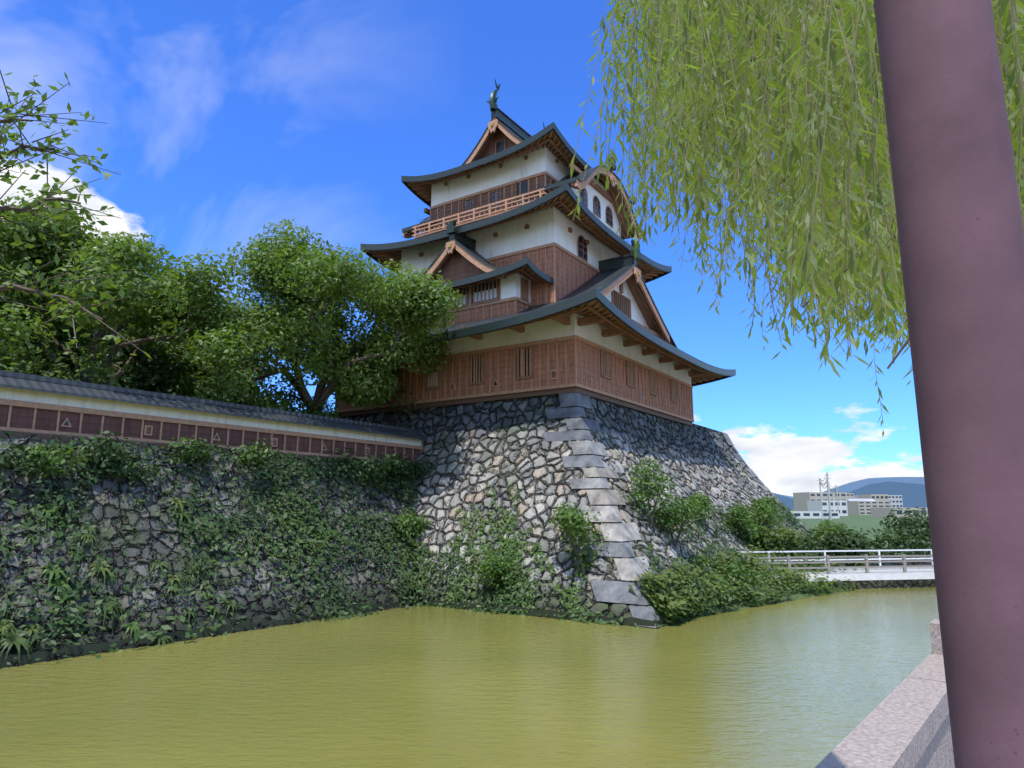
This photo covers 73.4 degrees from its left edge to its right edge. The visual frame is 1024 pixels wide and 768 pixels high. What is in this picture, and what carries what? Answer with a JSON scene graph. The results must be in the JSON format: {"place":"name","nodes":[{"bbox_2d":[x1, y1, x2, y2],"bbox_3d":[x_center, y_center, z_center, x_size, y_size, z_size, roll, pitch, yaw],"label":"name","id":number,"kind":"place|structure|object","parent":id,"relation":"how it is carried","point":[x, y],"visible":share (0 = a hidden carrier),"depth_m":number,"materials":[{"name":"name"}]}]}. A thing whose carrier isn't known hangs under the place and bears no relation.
{"place":"outdoors","nodes":[
{"label":"outdoors","id":0,"kind":"place"},
{"bbox_2d":[0,0,923,496],"label":"sky","id":1,"kind":"structure","parent":0,"point":[223,120],"materials":[{"name":"blue"}]},
{"bbox_2d":[0,587,938,767],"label":"moat water","id":2,"kind":"structure","parent":0,"point":[811,682],"depth_m":13.77,"materials":[{"name":"green liquid"}]},
{"bbox_2d":[0,433,417,667],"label":"stone wall","id":3,"kind":"structure","parent":2,"relation":"in","point":[147,535],"depth_m":20.83,"materials":[{"name":"grey stone"}]},
{"bbox_2d":[0,370,427,464],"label":"roofed wall","id":4,"kind":"structure","parent":3,"relation":"on","point":[42,407],"depth_m":23.02,"materials":[{"name":"paint"}]},
{"bbox_2d":[0,430,892,671],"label":"ivy","id":5,"kind":"object","parent":3,"relation":"attached to","point":[736,576],"visible":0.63,"depth_m":24.31,"materials":[{"name":"green plant"}]},
{"bbox_2d":[0,597,679,667],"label":"waterline edge","id":6,"kind":"object","parent":2,"relation":"on","point":[180,635],"visible":0.38,"depth_m":21.10,"materials":[{"name":"green"}]},
{"bbox_2d":[628,559,845,625],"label":"berm ground","id":7,"kind":"structure","parent":0,"point":[736,606],"depth_m":27.72,"materials":[{"name":"green plant"}]},
{"bbox_2d":[407,472,822,591],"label":"shrub stems","id":8,"kind":"object","parent":7,"relation":"on","point":[650,521],"visible":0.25,"depth_m":27.13,"materials":[{"name":"brown plant"}]},
{"bbox_2d":[793,492,847,510],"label":"town building","id":9,"kind":"structure","parent":0,"point":[801,499],"depth_m":307.02,"materials":[{"name":"beige concrete"}]},
{"bbox_2d":[807,500,847,515],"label":"building","id":10,"kind":"structure","parent":0,"point":[815,505],"depth_m":290.55,"materials":[{"name":"grey concrete"}]},
{"bbox_2d":[773,477,926,508],"bbox_3d":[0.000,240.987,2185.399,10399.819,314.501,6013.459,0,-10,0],"label":"distant mountains","id":11,"kind":"structure","parent":0,"point":[911,491],"depth_m":3332.49,"materials":[{"name":"blue"}]},
{"bbox_2d":[771,509,935,588],"bbox_3d":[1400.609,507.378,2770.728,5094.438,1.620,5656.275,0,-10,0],"label":"bank ground","id":12,"kind":"structure","parent":0,"point":[900,578],"depth_m":32.23,"materials":[{"name":"stone"}]},
{"bbox_2d":[328,392,813,627],"bbox_3d":[1.530,7.421,43.997,30.716,9.530,35.416,-7,-12,33],"label":"stone base","id":13,"kind":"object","parent":12,"relation":"on","point":[546,454],"depth_m":29.51,"materials":[{"name":"stone"}]},
{"bbox_2d":[334,139,710,425],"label":"castle tower walls","id":14,"kind":"structure","parent":13,"relation":"on","point":[581,354],"depth_m":35.48,"materials":[{"name":"paint"}]},
{"bbox_2d":[283,80,735,386],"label":"castle tower roofs","id":15,"kind":"structure","parent":14,"relation":"on","point":[459,261],"depth_m":37.34,"materials":[{"name":"grey tile"}]},
{"bbox_2d":[791,511,839,518],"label":"long white building","id":16,"kind":"structure","parent":12,"relation":"on","point":[810,514],"depth_m":216.12,"materials":[{"name":"grey concrete"}]},
{"bbox_2d":[816,472,838,520],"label":"utility poles","id":17,"kind":"object","parent":12,"relation":"on","point":[828,491],"visible":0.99,"depth_m":194.20,"materials":[{"name":"concrete"}]},
{"bbox_2d":[738,507,931,565],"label":"bushes","id":18,"kind":"object","parent":12,"relation":"on","point":[904,527],"visible":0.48,"depth_m":36.63,"materials":[{"name":"green plant"}]},
{"bbox_2d":[738,549,933,573],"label":"bank fences","id":19,"kind":"object","parent":12,"relation":"on","point":[828,561],"visible":0.49,"depth_m":32.68,"materials":[{"name":"beige metal"}]},
{"bbox_2d":[846,493,853,498],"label":"apartment building","id":20,"kind":"structure","parent":12,"relation":"on","point":[850,495],"depth_m":492.04,"materials":[{"name":"beige concrete"}]},
{"bbox_2d":[793,567,933,570],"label":"road kerb","id":21,"kind":"structure","parent":12,"relation":"on","point":[894,568],"depth_m":34.17,"materials":[{"name":"concrete"}]},
{"bbox_2d":[854,495,902,507],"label":"apartment building","id":22,"kind":"structure","parent":12,"relation":"on","point":[896,501],"depth_m":508.68,"materials":[{"name":"grey concrete"}]},
{"bbox_2d":[870,508,927,517],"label":"long building","id":23,"kind":"structure","parent":12,"relation":"on","point":[879,512],"depth_m":228.82,"materials":[{"name":"beige concrete"}]},
{"bbox_2d":[847,499,874,500],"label":"building","id":24,"kind":"structure","parent":0,"point":[860,500],"depth_m":401.89,"materials":[{"name":"beige concrete"}]},
{"bbox_2d":[847,501,890,514],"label":"town building","id":25,"kind":"structure","parent":0,"point":[858,507],"depth_m":337.81,"materials":[{"name":"beige concrete"}]},
{"bbox_2d":[857,494,888,500],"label":"town building","id":26,"kind":"structure","parent":0,"point":[880,497],"depth_m":439.10,"materials":[{"name":"beige concrete"}]},
{"label":"castle bailey ground","id":27,"kind":"structure","parent":0,"visible":0},
{"bbox_2d":[0,296,62,375],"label":"tree","id":28,"kind":"object","parent":27,"relation":"on","point":[25,316],"visible":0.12,"depth_m":25.79,"materials":[{"name":"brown plant"}]},
{"bbox_2d":[0,70,151,358],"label":"tree branches","id":29,"kind":"object","parent":27,"relation":"on","point":[12,117],"visible":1,"depth_m":6.66,"materials":[{"name":"green plant"}]},
{"bbox_2d":[0,265,158,373],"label":"tree","id":30,"kind":"object","parent":27,"relation":"on","point":[95,331],"depth_m":31.25,"materials":[{"name":"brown plant"}]},
{"bbox_2d":[0,189,268,402],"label":"tree","id":31,"kind":"object","parent":27,"relation":"on","point":[177,297],"visible":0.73,"depth_m":23.93,"materials":[{"name":"green plant"}]},
{"bbox_2d":[40,329,256,405],"bbox_3d":[-16.654,0.456,32.690,10.527,6.692,10.289,-7,-12,33],"label":"bush","id":32,"kind":"object","parent":27,"relation":"on","point":[156,373],"visible":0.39,"depth_m":29.42,"materials":[{"name":"green plant"}]},
{"bbox_2d":[0,322,347,418],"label":"bushes","id":33,"kind":"object","parent":27,"relation":"on","point":[286,402],"visible":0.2,"depth_m":24.41,"materials":[{"name":"green plant"}]},
{"bbox_2d":[220,364,264,402],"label":"tree trunk","id":34,"kind":"object","parent":27,"relation":"on","point":[255,388],"depth_m":42.12,"materials":[{"name":"brown plant"}]},
{"bbox_2d":[165,218,463,417],"bbox_3d":[-8.830,-1.339,32.710,15.596,10.465,14.708,-7,-12,33],"label":"cherry tree","id":35,"kind":"object","parent":27,"relation":"on","point":[392,305],"depth_m":29.55,"materials":[{"name":"green plant"}]},
{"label":"bank ground","id":36,"kind":"structure","parent":0,"visible":0},
{"bbox_2d":[568,0,1023,435],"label":"willow branches","id":37,"kind":"object","parent":36,"relation":"on","point":[804,77],"visible":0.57,"depth_m":4.72,"materials":[{"name":"green plant"}]},
{"bbox_2d":[815,619,954,767],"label":"stone parapet","id":38,"kind":"structure","parent":36,"relation":"on","point":[905,723],"depth_m":2.42,"materials":[{"name":"stone"}]},
{"bbox_2d":[873,0,1023,767],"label":"pole","id":39,"kind":"object","parent":36,"relation":"on","point":[959,218],"depth_m":1.01,"materials":[{"name":"paint"}]}
]}

